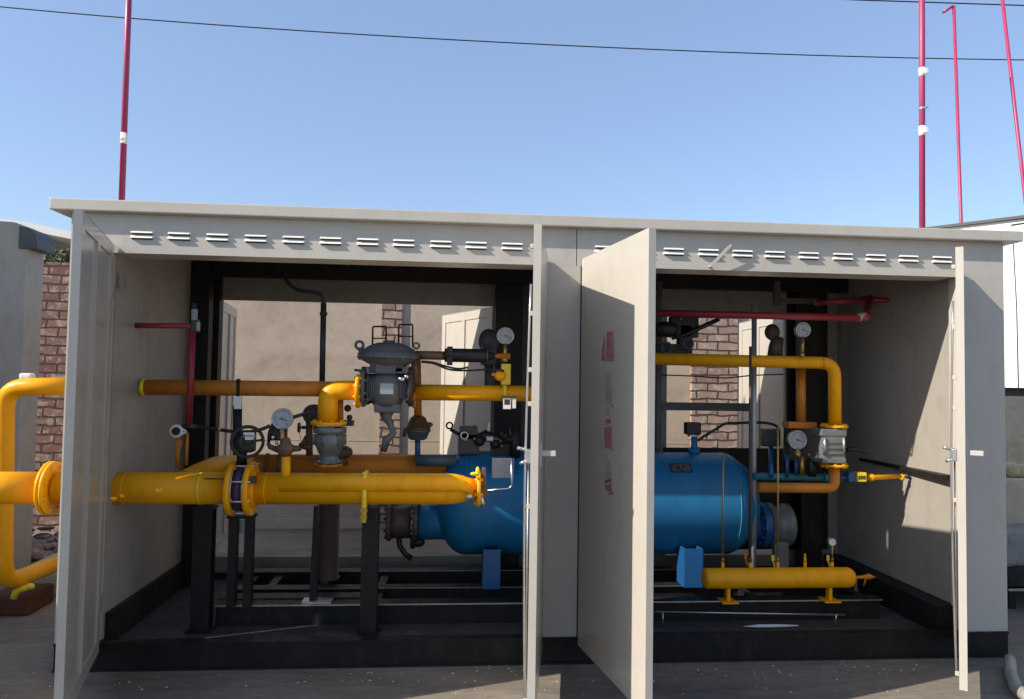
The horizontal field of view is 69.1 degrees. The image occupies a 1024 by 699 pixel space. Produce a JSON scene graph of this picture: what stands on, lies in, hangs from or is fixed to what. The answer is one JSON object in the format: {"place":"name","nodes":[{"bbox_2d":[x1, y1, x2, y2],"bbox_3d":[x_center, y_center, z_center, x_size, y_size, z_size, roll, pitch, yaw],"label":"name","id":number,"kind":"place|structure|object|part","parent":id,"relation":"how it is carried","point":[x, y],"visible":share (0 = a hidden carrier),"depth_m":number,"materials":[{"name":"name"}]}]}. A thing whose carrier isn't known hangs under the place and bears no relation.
{"place":"outdoors","nodes":[
{"label":"outdoors","id":0,"kind":"place"},
{"bbox_2d":[0,218,70,261],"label":"white roofed shed","id":1,"kind":"structure","parent":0,"point":[61,238],"depth_m":8.77,"materials":[{"name":"paint"}]},
{"bbox_2d":[0,529,1023,698],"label":"ground","id":2,"kind":"structure","parent":0,"point":[26,646],"depth_m":3.88,"materials":[{"name":"concrete"}]},
{"bbox_2d":[0,583,53,615],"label":"rusty pipe block","id":3,"kind":"structure","parent":2,"relation":"on","point":[36,598],"depth_m":4.78,"materials":[{"name":"metal"}]},
{"bbox_2d":[0,373,64,599],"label":"yellow bypass loop","id":4,"kind":"object","parent":3,"relation":"on","point":[20,580],"visible":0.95,"depth_m":4.57,"materials":[{"name":"paint"}]},
{"bbox_2d":[0,221,54,569],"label":"grey storage tank","id":5,"kind":"object","parent":2,"relation":"on","point":[24,249],"visible":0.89,"depth_m":5.80,"materials":[{"name":"metal"}]},
{"bbox_2d":[25,552,57,596],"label":"concrete plinth","id":6,"kind":"structure","parent":2,"relation":"on","point":[51,578],"depth_m":5.16,"materials":[{"name":"grey concrete"}]},
{"bbox_2d":[31,526,58,562],"bbox_3d":[-4.337,1.673,6.387,1.217,0.184,0.982,1,-2,-5],"label":"rubble","id":7,"kind":"object","parent":2,"relation":"on","point":[38,552],"visible":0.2,"depth_m":6.28,"materials":[{"name":"stone"}]},
{"bbox_2d":[32,262,69,531],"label":"brick pillar","id":8,"kind":"structure","parent":2,"relation":"on","point":[52,364],"depth_m":7.36,"materials":[{"name":"brown brick"}]},
{"bbox_2d":[44,248,69,262],"bbox_3d":[-4.527,-0.934,7.582,0.357,0.193,0.397,1,-2,-5],"label":"dry bush","id":9,"kind":"object","parent":8,"relation":"on","point":[62,258],"visible":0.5,"depth_m":7.45,"materials":[{"name":"green plant"}]},
{"bbox_2d":[377,304,402,528],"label":"brick pillar","id":10,"kind":"structure","parent":2,"relation":"on","point":[391,317],"depth_m":7.76,"materials":[{"name":"brown brick"}]},
{"bbox_2d":[224,300,751,528],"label":"boundary wall","id":11,"kind":"structure","parent":2,"relation":"on","point":[277,341],"depth_m":7.73,"materials":[{"name":"beige paint"}]},
{"bbox_2d":[5,618,1022,696],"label":"gravel bits","id":12,"kind":"object","parent":2,"relation":"on","point":[571,673],"visible":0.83,"depth_m":3.92,"materials":[{"name":"grey gravel"}]},
{"bbox_2d":[49,198,1022,698],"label":"equipment cabinet","id":13,"kind":"object","parent":2,"relation":"on","point":[571,304],"visible":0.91,"depth_m":4.24,"materials":[{"name":"metal"}]},
{"bbox_3d":[-1.992,0.494,3.516,0.054,2.135,0.928,2,-3,-21],"label":"front door","id":14,"kind":"part","parent":13,"relation":"part of","materials":[{"name":"paint"}]},
{"bbox_2d":[118,0,131,199],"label":"vent pole","id":15,"kind":"object","parent":13,"relation":"on","point":[125,100],"visible":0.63,"depth_m":4.68,"materials":[{"name":"red metal"}]},
{"bbox_2d":[134,303,199,428],"bbox_3d":[-2.038,0.090,4.275,0.461,0.726,0.050,1,-2,-5],"label":"red vent pipe","id":16,"kind":"object","parent":13,"relation":"attached to","point":[195,325],"visible":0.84,"depth_m":4.28,"materials":[{"name":"metal"}]},
{"bbox_2d":[169,424,188,466],"bbox_3d":[-1.899,0.550,4.245,0.098,0.247,0.085,1,-2,-5],"label":"ring handle valve","id":17,"kind":"object","parent":16,"relation":"attached to","point":[176,431],"visible":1,"depth_m":4.26,"materials":[{"name":"metal"}]},
{"bbox_2d":[184,505,218,633],"bbox_3d":[-1.757,1.245,4.237,0.142,0.693,0.130,1,-2,-5],"label":"pipe support","id":18,"kind":"object","parent":13,"relation":"on","point":[203,570],"visible":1,"depth_m":4.20,"materials":[{"name":"black paint"}]},
{"bbox_3d":[-2.234,0.577,5.778,0.038,1.847,0.800,1,-2,-13],"label":"rear door","id":19,"kind":"part","parent":13,"relation":"part of","materials":[{"name":"paint"}]},
{"bbox_2d":[138,378,333,396],"bbox_3d":[-1.586,0.232,4.423,1.186,0.102,0.102,1,-2,-5],"label":"gas pipe","id":20,"kind":"object","parent":13,"relation":"attached to","point":[146,386],"visible":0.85,"depth_m":4.38,"materials":[{"name":"metal"}]},
{"bbox_2d":[310,374,361,426],"bbox_3d":[-1.038,0.299,4.407,0.293,0.312,0.230,1,-2,-5],"label":"elbow pipe","id":21,"kind":"object","parent":20,"relation":"attached to","point":[333,396],"visible":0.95,"depth_m":4.35,"materials":[{"name":"yellow metal"}]},
{"bbox_2d":[303,404,353,426],"bbox_3d":[-1.131,0.408,4.585,0.306,0.139,0.080,1,-2,-5],"label":"pilot regulator","id":22,"kind":"object","parent":21,"relation":"attached to","point":[312,409],"visible":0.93,"depth_m":4.55,"materials":[{"name":"black metal"}]},
{"bbox_2d":[313,426,346,468],"bbox_3d":[-1.074,0.573,4.382,0.196,0.245,0.196,1,-2,-5],"label":"gas filter","id":23,"kind":"object","parent":21,"relation":"attached to","point":[329,442],"visible":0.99,"depth_m":4.32,"materials":[{"name":"grey metal"}]},
{"bbox_2d":[354,324,419,451],"bbox_3d":[-0.761,0.230,4.513,0.398,0.782,0.378,1,-2,-5],"label":"gas regulator","id":24,"kind":"object","parent":21,"relation":"attached to","point":[386,390],"visible":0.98,"depth_m":4.43,"materials":[{"name":"paint"}]},
{"bbox_2d":[421,360,467,369],"bbox_3d":[-0.407,0.094,4.498,0.282,0.053,0.012,1,-2,-5],"label":"impulse hose","id":25,"kind":"object","parent":24,"relation":"attached to","point":[448,366],"visible":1,"depth_m":4.50,"materials":[{"name":"black rubber"}]},
{"bbox_2d":[411,346,509,384],"bbox_3d":[-0.314,0.102,4.556,0.606,0.237,0.084,1,-2,-5],"label":"breather assembly","id":26,"kind":"object","parent":24,"relation":"attached to","point":[449,355],"visible":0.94,"depth_m":4.52,"materials":[{"name":"black metal"}]},
{"bbox_2d":[421,361,503,371],"bbox_3d":[-0.295,0.103,4.487,0.502,0.060,0.012,1,-2,-5],"label":"impulse hose","id":27,"kind":"object","parent":24,"relation":"attached to","point":[436,364],"visible":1,"depth_m":4.48,"materials":[{"name":"black rubber"}]},
{"bbox_2d":[412,384,531,407],"bbox_3d":[-0.166,0.294,4.611,0.894,0.145,0.114,1,-2,-5],"label":"outlet gas pipe","id":28,"kind":"object","parent":24,"relation":"attached to","point":[459,392],"visible":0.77,"depth_m":4.56,"materials":[{"name":"yellow metal"}]},
{"bbox_2d":[492,364,516,408],"bbox_3d":[-0.049,0.222,4.526,0.150,0.273,0.155,1,-2,-5],"label":"shutoff cock","id":29,"kind":"object","parent":28,"relation":"attached to","point":[504,377],"visible":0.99,"depth_m":4.52,"materials":[{"name":"yellow paint"}]},
{"bbox_2d":[497,327,513,361],"bbox_3d":[-0.041,-0.030,4.590,0.106,0.214,0.050,1,-2,-5],"label":"pressure gauge","id":30,"kind":"object","parent":29,"relation":"attached to","point":[505,336],"visible":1,"depth_m":4.58,"materials":[{"name":"metal"}]},
{"bbox_2d":[0,461,482,515],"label":"gas main pipe","id":31,"kind":"object","parent":13,"relation":"attached to","point":[41,489],"visible":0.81,"depth_m":4.05,"materials":[{"name":"yellow metal"}]},
{"bbox_2d":[204,425,264,514],"bbox_3d":[-1.524,0.662,4.149,0.307,0.493,0.270,1,-2,-5],"label":"butterfly valve","id":32,"kind":"object","parent":31,"relation":"attached to","point":[245,443],"visible":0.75,"depth_m":4.05,"materials":[{"name":"black metal"}]},
{"bbox_2d":[233,379,241,454],"bbox_3d":[-1.577,0.386,4.270,0.061,0.438,0.086,1,-2,-5],"label":"valve spindle tube","id":33,"kind":"object","parent":32,"relation":"attached to","point":[237,414],"visible":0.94,"depth_m":4.26,"materials":[{"name":"black paint"}]},
{"bbox_2d":[360,470,368,522],"bbox_3d":[-0.824,0.819,4.198,0.040,0.275,0.221,1,-2,-5],"label":"pipe clamp","id":34,"kind":"object","parent":31,"relation":"attached to","point":[363,511],"visible":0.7,"depth_m":4.09,"materials":[{"name":"yellow metal"}]},
{"bbox_2d":[278,456,471,492],"bbox_3d":[-0.752,0.697,4.138,1.055,0.196,0.095,1,-2,-5],"label":"bypass pipe","id":35,"kind":"object","parent":31,"relation":"attached to","point":[288,481],"visible":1,"depth_m":4.09,"materials":[{"name":"yellow metal"}]},
{"bbox_2d":[266,437,300,456],"bbox_3d":[-1.264,0.540,4.125,0.172,0.110,0.100,0,-3,20],"label":"plug cock","id":36,"kind":"object","parent":35,"relation":"attached to","point":[285,447],"visible":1,"depth_m":4.10,"materials":[{"name":"brown metal"}]},
{"bbox_2d":[267,423,287,444],"bbox_3d":[-1.312,0.467,4.154,0.103,0.126,0.073,1,-2,-5],"label":"gauge valve","id":37,"kind":"object","parent":36,"relation":"attached to","point":[273,432],"visible":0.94,"depth_m":4.15,"materials":[{"name":"black metal"}]},
{"bbox_2d":[271,408,293,441],"bbox_3d":[-1.276,0.443,4.128,0.116,0.233,0.051,1,-2,-5],"label":"pressure gauge","id":38,"kind":"object","parent":36,"relation":"attached to","point":[282,419],"visible":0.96,"depth_m":4.12,"materials":[{"name":"metal"}]},
{"bbox_2d":[196,424,270,433],"bbox_3d":[-1.565,0.438,4.138,0.470,0.058,0.064,0,-2,14],"label":"impulse hose","id":39,"kind":"object","parent":38,"relation":"attached to","point":[229,430],"visible":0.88,"depth_m":4.13,"materials":[{"name":"black rubber"}]},
{"bbox_2d":[293,411,309,418],"bbox_3d":[-1.183,0.367,4.150,0.106,0.051,0.020,1,-2,-5],"label":"impulse hose","id":40,"kind":"object","parent":38,"relation":"attached to","point":[301,414],"visible":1,"depth_m":4.14,"materials":[{"name":"black rubber"}]},
{"bbox_2d":[465,467,487,506],"bbox_3d":[-0.192,0.777,4.210,0.067,0.238,0.193,-1,-3,33],"label":"flange cock","id":41,"kind":"object","parent":31,"relation":"attached to","point":[484,487],"visible":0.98,"depth_m":4.23,"materials":[{"name":"yellow paint"}]},
{"bbox_2d":[283,272,325,302],"bbox_3d":[-1.414,-0.401,5.012,0.403,0.271,0.059,-1,-3,31],"label":"cable conduit","id":42,"kind":"object","parent":13,"relation":"hanging from","point":[299,290],"visible":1,"depth_m":4.98,"materials":[{"name":"grey paint"}]},
{"bbox_2d":[319,303,326,380],"bbox_3d":[-1.250,-0.033,4.914,0.050,0.549,0.050,1,-2,-5],"label":"vertical conduit","id":43,"kind":"object","parent":42,"relation":"attached to","point":[323,313],"visible":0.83,"depth_m":4.90,"materials":[{"name":"black metal"}]},
{"bbox_2d":[355,505,381,635],"bbox_3d":[-0.806,1.250,4.217,0.131,0.712,0.125,1,-2,-5],"label":"pipe support","id":44,"kind":"object","parent":13,"relation":"on","point":[369,576],"visible":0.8,"depth_m":4.17,"materials":[{"name":"black paint"}]},
{"bbox_3d":[-0.371,0.614,5.963,0.054,1.847,0.978,2,-3,-29],"label":"rear door","id":45,"kind":"part","parent":13,"relation":"part of","materials":[{"name":"paint"}]},
{"bbox_2d":[478,329,498,384],"bbox_3d":[-0.156,0.085,4.922,0.140,0.444,0.112,1,-2,-5],"label":"slam shut actuator","id":46,"kind":"object","parent":13,"relation":"in","point":[488,340],"visible":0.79,"depth_m":4.89,"materials":[{"name":"grey paint"}]},
{"bbox_2d":[487,458,512,491],"bbox_3d":[-0.087,0.776,4.598,0.187,0.214,0.015,1,-2,-5],"label":"steel impulse tube","id":47,"kind":"object","parent":13,"relation":"attached to","point":[511,478],"visible":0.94,"depth_m":4.60,"materials":[{"name":"silver metal"}]},
{"bbox_3d":[0.138,0.534,3.669,0.173,2.135,0.900,1,-2,5],"label":"front door","id":48,"kind":"part","parent":13,"relation":"part of","materials":[{"name":"paint"}]},
{"bbox_2d":[214,565,882,625],"bbox_3d":[0.247,1.583,4.853,4.035,0.130,0.844,1,-2,-5],"label":"pipe skid","id":49,"kind":"object","parent":13,"relation":"on","point":[423,595],"visible":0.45,"depth_m":4.58,"materials":[{"name":"black paint"}]},
{"bbox_2d":[226,513,257,607],"bbox_3d":[-1.551,1.205,4.256,0.149,0.519,0.100,1,-2,-5],"label":"valve stand","id":50,"kind":"object","parent":49,"relation":"on","point":[237,526],"visible":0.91,"depth_m":4.23,"materials":[{"name":"black paint"}]},
{"bbox_2d":[301,505,333,603],"bbox_3d":[-1.138,1.204,4.384,0.170,0.556,0.095,1,-2,-5],"label":"brace post","id":51,"kind":"object","parent":49,"relation":"on","point":[313,598],"visible":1,"depth_m":4.37,"materials":[{"name":"black metal"}]},
{"bbox_2d":[318,504,339,581],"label":"tank support column","id":52,"kind":"structure","parent":49,"relation":"on","point":[328,540],"depth_m":4.83,"materials":[{"name":"brown metal"}]},
{"bbox_2d":[410,437,775,588],"bbox_3d":[0.556,1.062,5.117,2.478,0.951,0.709,1,-2,-5],"label":"blue filter tank","id":53,"kind":"object","parent":49,"relation":"on","point":[688,508],"visible":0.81,"depth_m":4.85,"materials":[{"name":"metal"}]},
{"bbox_2d":[180,453,446,472],"bbox_3d":[-1.279,0.758,4.867,1.688,0.167,0.620,2,-3,-27],"label":"header pipe","id":54,"kind":"object","parent":53,"relation":"attached to","point":[361,463],"visible":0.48,"depth_m":4.90,"materials":[{"name":"yellow metal"}]},
{"bbox_2d":[297,422,312,455],"bbox_3d":[-1.309,0.571,4.754,0.119,0.218,0.063,1,-2,-5],"label":"drain cock","id":55,"kind":"object","parent":54,"relation":"attached to","point":[306,443],"visible":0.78,"depth_m":4.74,"materials":[{"name":"brown metal"}]},
{"bbox_2d":[339,445,352,465],"bbox_3d":[-1.097,0.677,4.768,0.150,0.130,0.120,1,-2,-5],"label":"drain cock","id":56,"kind":"object","parent":54,"relation":"attached to","point":[346,453],"visible":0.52,"depth_m":4.73,"materials":[{"name":"brown metal"}]},
{"bbox_2d":[383,504,424,560],"bbox_3d":[-0.721,1.231,5.008,0.272,0.382,0.246,1,-2,-5],"label":"strainer housing","id":57,"kind":"object","parent":53,"relation":"attached to","point":[398,523],"visible":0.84,"depth_m":4.93,"materials":[{"name":"metal"}]},
{"bbox_2d":[415,440,456,465],"bbox_3d":[-0.502,0.671,4.899,0.277,0.192,0.075,1,-2,-5],"label":"teal outlet pipe","id":58,"kind":"object","parent":53,"relation":"attached to","point":[436,459],"visible":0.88,"depth_m":4.87,"materials":[{"name":"teal metal"}]},
{"bbox_2d":[402,360,432,439],"bbox_3d":[-0.616,0.317,4.903,0.165,0.554,0.165,-1,-3,34],"label":"relief valve","id":59,"kind":"object","parent":58,"relation":"attached to","point":[418,426],"visible":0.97,"depth_m":4.85,"materials":[{"name":"brown metal"}]},
{"bbox_2d":[446,422,519,457],"bbox_3d":[-0.195,0.612,4.964,0.500,0.258,0.206,1,-2,-5],"label":"valve cluster","id":60,"kind":"object","parent":53,"relation":"on","point":[471,440],"visible":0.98,"depth_m":4.94,"materials":[{"name":"grey paint"}]},
{"bbox_2d":[491,458,513,477],"bbox_3d":[-0.061,0.803,4.810,0.144,0.206,0.020,1,-2,-5],"label":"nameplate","id":61,"kind":"object","parent":53,"relation":"attached to","point":[500,467],"visible":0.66,"depth_m":4.80,"materials":[{"name":"silver metal"}]},
{"bbox_2d":[684,422,700,436],"bbox_3d":[1.261,0.558,5.203,0.105,0.100,0.080,1,-2,-5],"label":"level switch","id":62,"kind":"object","parent":53,"relation":"attached to","point":[692,429],"visible":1,"depth_m":5.17,"materials":[{"name":"black plastic"}]},
{"bbox_2d":[766,502,797,566],"bbox_3d":[1.868,1.321,5.224,0.180,0.485,0.304,1,-2,-5],"label":"end closure","id":63,"kind":"object","parent":53,"relation":"attached to","point":[788,527],"visible":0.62,"depth_m":5.12,"materials":[{"name":"grey metal"}]},
{"bbox_2d":[751,303,756,567],"bbox_3d":[1.616,0.629,4.969,0.034,1.885,0.034,1,-2,-5],"label":"vertical steel tube","id":64,"kind":"object","parent":49,"relation":"on","point":[754,422],"visible":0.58,"depth_m":4.96,"materials":[{"name":"grey metal"}]},
{"bbox_2d":[655,282,748,451],"bbox_3d":[1.395,0.138,5.407,0.706,1.247,0.030,1,-2,-5],"label":"lattice frame","id":65,"kind":"object","parent":64,"relation":"attached to","point":[685,406],"visible":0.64,"depth_m":5.37,"materials":[{"name":"grey paint"}]},
{"bbox_2d":[752,473,828,481],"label":"teal pipe","id":66,"kind":"object","parent":64,"relation":"attached to","point":[823,477],"visible":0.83,"depth_m":4.92,"materials":[{"name":"metal"}]},
{"bbox_2d":[701,561,875,603],"bbox_3d":[1.698,1.416,4.543,1.093,0.235,0.122,1,-2,-5],"label":"drain manifold","id":67,"kind":"object","parent":49,"relation":"on","point":[777,576],"visible":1,"depth_m":4.49,"materials":[{"name":"yellow paint"}]},
{"bbox_2d":[721,455,723,561],"bbox_3d":[1.283,0.966,4.526,0.016,0.648,0.016,1,-2,-5],"label":"drain tube","id":68,"kind":"object","parent":67,"relation":"attached to","point":[722,559],"visible":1,"depth_m":4.52,"materials":[{"name":"gold metal"}]},
{"bbox_2d":[744,553,747,565],"bbox_3d":[1.438,1.288,4.562,0.018,0.071,0.040,1,-2,-5],"label":"drain tap","id":69,"kind":"object","parent":67,"relation":"on","point":[745,556],"visible":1,"depth_m":4.57,"materials":[{"name":"orange paint"}]},
{"bbox_2d":[748,346,751,561],"bbox_3d":[1.458,0.637,4.554,0.025,1.313,0.025,1,-2,-5],"label":"drain tube","id":70,"kind":"object","parent":67,"relation":"attached to","point":[750,440],"visible":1,"depth_m":4.55,"materials":[{"name":"metal"}]},
{"bbox_2d":[776,427,778,561],"bbox_3d":[1.629,0.886,4.558,0.016,0.821,0.016,1,-2,-5],"label":"drain tube","id":71,"kind":"object","parent":67,"relation":"attached to","point":[777,559],"visible":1,"depth_m":4.55,"materials":[{"name":"grey metal"}]},
{"bbox_2d":[826,555,830,566],"bbox_3d":[1.962,1.312,4.605,0.018,0.071,0.040,1,-2,-5],"label":"drain tap","id":72,"kind":"object","parent":67,"relation":"on","point":[827,558],"visible":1,"depth_m":4.61,"materials":[{"name":"yellow paint"}]},
{"bbox_2d":[826,537,835,560],"bbox_3d":[1.967,1.228,4.584,0.048,0.137,0.039,1,-2,-5],"label":"drain gauge","id":73,"kind":"object","parent":67,"relation":"on","point":[831,541],"visible":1,"depth_m":4.57,"materials":[{"name":"metal"}]},
{"bbox_3d":[0.503,0.541,3.706,0.039,2.135,0.900,1,-2,-14],"label":"front door","id":74,"kind":"part","parent":13,"relation":"part of","materials":[{"name":"paint"}]},
{"bbox_2d":[662,374,783,378],"bbox_3d":[1.575,0.195,5.566,0.943,0.045,0.010,1,-2,-5],"label":"thin cable","id":75,"kind":"object","parent":13,"relation":"attached to","point":[719,377],"visible":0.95,"depth_m":5.56,"materials":[{"name":"black rubber"}]},
{"bbox_2d":[654,611,844,626],"bbox_3d":[1.412,1.601,4.424,1.144,0.094,0.030,1,-2,-2],"label":"ground wire rod","id":76,"kind":"object","parent":13,"relation":"on","point":[663,612],"visible":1,"depth_m":4.41,"materials":[{"name":"metal"}]},
{"bbox_2d":[655,324,847,492],"bbox_3d":[1.525,0.369,4.809,1.267,1.090,0.284,1,-2,-5],"label":"yellow loop pipe","id":77,"kind":"object","parent":13,"relation":"attached to","point":[774,357],"visible":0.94,"depth_m":4.78,"materials":[{"name":"metal"}]},
{"bbox_2d":[655,317,719,353],"bbox_3d":[1.146,-0.054,4.942,0.447,0.328,0.191,1,-2,-5],"label":"slam shut valve","id":78,"kind":"object","parent":77,"relation":"on","point":[683,331],"visible":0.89,"depth_m":4.91,"materials":[{"name":"black metal"}]},
{"bbox_2d":[760,427,815,477],"bbox_3d":[1.900,0.689,5.007,0.391,0.322,0.351,1,-2,9],"label":"pilot valve","id":79,"kind":"object","parent":77,"relation":"attached to","point":[768,438],"visible":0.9,"depth_m":5.03,"materials":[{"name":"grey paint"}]},
{"bbox_2d":[697,421,778,440],"bbox_3d":[1.571,0.567,5.149,0.592,0.145,0.019,1,-2,-5],"label":"sensing hose","id":80,"kind":"object","parent":79,"relation":"attached to","point":[730,423],"visible":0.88,"depth_m":5.14,"materials":[{"name":"black rubber"}]},
{"bbox_2d":[787,430,806,456],"bbox_3d":[1.849,0.608,4.823,0.124,0.170,0.053,1,-2,-5],"label":"pressure gauge","id":81,"kind":"object","parent":77,"relation":"attached to","point":[797,440],"visible":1,"depth_m":4.82,"materials":[{"name":"metal"}]},
{"bbox_2d":[794,322,810,356],"bbox_3d":[1.857,-0.064,4.753,0.099,0.224,0.048,1,-2,-5],"label":"pressure gauge","id":82,"kind":"object","parent":77,"relation":"attached to","point":[802,330],"visible":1,"depth_m":4.75,"materials":[{"name":"metal"}]},
{"bbox_2d":[811,428,868,462],"bbox_3d":[2.130,0.617,4.786,0.357,0.216,0.163,1,-2,-5],"label":"gas meter","id":83,"kind":"object","parent":77,"relation":"attached to","point":[828,445],"visible":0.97,"depth_m":4.71,"materials":[{"name":"grey metal"}]},
{"bbox_3d":[2.089,0.664,6.212,0.053,1.847,0.971,1,-2,-5],"label":"rear door","id":84,"kind":"part","parent":13,"relation":"part of","materials":[{"name":"paint"}]},
{"bbox_2d":[744,624,797,627],"bbox_3d":[1.532,1.635,4.399,0.333,0.020,0.020,1,-2,-5],"label":"discarded strip","id":85,"kind":"object","parent":13,"relation":"on","point":[768,625],"visible":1,"depth_m":4.39,"materials":[{"name":"paper"}]},
{"bbox_2d":[657,295,888,321],"bbox_3d":[1.818,-0.282,4.873,1.815,0.225,0.497,1,-2,-5],"label":"red relief line","id":86,"kind":"object","parent":13,"relation":"attached to","point":[865,314],"visible":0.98,"depth_m":4.69,"materials":[{"name":"paint"}]},
{"bbox_2d":[773,281,817,305],"bbox_3d":[1.995,-0.389,5.239,0.315,0.171,0.030,1,-2,-5],"label":"ceiling strut","id":87,"kind":"object","parent":13,"relation":"hanging from","point":[778,300],"visible":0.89,"depth_m":5.22,"materials":[{"name":"black metal"}]},
{"bbox_2d":[840,472,911,481],"bbox_3d":[2.407,0.832,4.801,0.596,0.082,0.072,1,-2,-5],"label":"sampling valve","id":88,"kind":"object","parent":13,"relation":"attached to","point":[857,476],"visible":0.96,"depth_m":4.78,"materials":[{"name":"yellow paint"}]},
{"bbox_2d":[918,0,927,227],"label":"vent pole","id":89,"kind":"object","parent":13,"relation":"on","point":[922,73],"visible":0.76,"depth_m":5.13,"materials":[{"name":"red metal"}]},
{"bbox_3d":[2.398,0.582,3.955,0.173,2.135,0.840,-1,-3,31],"label":"front door","id":90,"kind":"part","parent":13,"relation":"part of","materials":[{"name":"paint"}]},
{"bbox_2d":[690,318,737,447],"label":"brick pillar","id":91,"kind":"structure","parent":2,"relation":"on","point":[720,336],"depth_m":8.02,"materials":[{"name":"brown brick"}]},
{"bbox_2d":[942,5,962,222],"bbox_3d":[4.914,-0.943,8.205,0.299,5.827,0.035,1,-2,-5],"label":"vent pole","id":92,"kind":"object","parent":2,"relation":"on","point":[953,7],"visible":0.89,"depth_m":8.27,"materials":[{"name":"red metal"}]},
{"bbox_2d":[925,215,1023,464],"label":"white clad building","id":93,"kind":"structure","parent":2,"relation":"on","point":[1013,263],"depth_m":7.67,"materials":[{"name":"paint"}]},
{"bbox_2d":[1000,0,1023,201],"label":"vent pole","id":94,"kind":"object","parent":93,"relation":"on","point":[1014,105],"depth_m":8.65,"materials":[{"name":"red metal"}]},
{"bbox_2d":[1003,654,1023,698],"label":"ground hose","id":95,"kind":"object","parent":2,"relation":"on","point":[1016,687],"visible":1,"depth_m":3.85,"materials":[{"name":"plastic"}]},
{"bbox_2d":[1006,477,1023,524],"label":"rendered block wall","id":96,"kind":"structure","parent":2,"relation":"on","point":[1014,500],"depth_m":5.72,"materials":[{"name":"grey concrete"}]},
{"bbox_2d":[1006,462,1020,477],"bbox_3d":[3.935,0.952,5.886,0.144,0.123,0.148,0,-2,13],"label":"stone","id":97,"kind":"object","parent":96,"relation":"on","point":[1012,469],"visible":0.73,"depth_m":5.83,"materials":[{"name":"beige stone"}]},
{"bbox_2d":[1017,464,1023,476],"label":"stone","id":98,"kind":"object","parent":96,"relation":"on","point":[1021,466],"visible":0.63,"depth_m":5.84,"materials":[{"name":"beige stone"}]},
{"bbox_2d":[1007,565,1023,608],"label":"steel rack","id":99,"kind":"object","parent":2,"relation":"on","point":[1015,578],"visible":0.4,"depth_m":5.24,"materials":[{"name":"metal"}]},
{"bbox_2d":[1007,523,1023,566],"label":"plastic sheet bundle","id":100,"kind":"object","parent":99,"relation":"on","point":[1015,544],"visible":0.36,"depth_m":5.35,"materials":[{"name":"grey plastic"}]},
{"bbox_2d":[0,6,1023,59],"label":"overhead cable","id":101,"kind":"object","parent":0,"point":[496,41],"visible":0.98,"depth_m":12.35,"materials":[{"name":"black rubber"}]},
{"bbox_2d":[0,0,1023,230],"label":"sky","id":102,"kind":"structure","parent":0,"point":[217,114],"materials":[{"name":"blue"}]},
{"bbox_2d":[855,0,1023,5],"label":"overhead cable","id":103,"kind":"object","parent":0,"point":[941,2],"visible":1,"depth_m":14.13,"materials":[{"name":"black rubber"}]}
]}

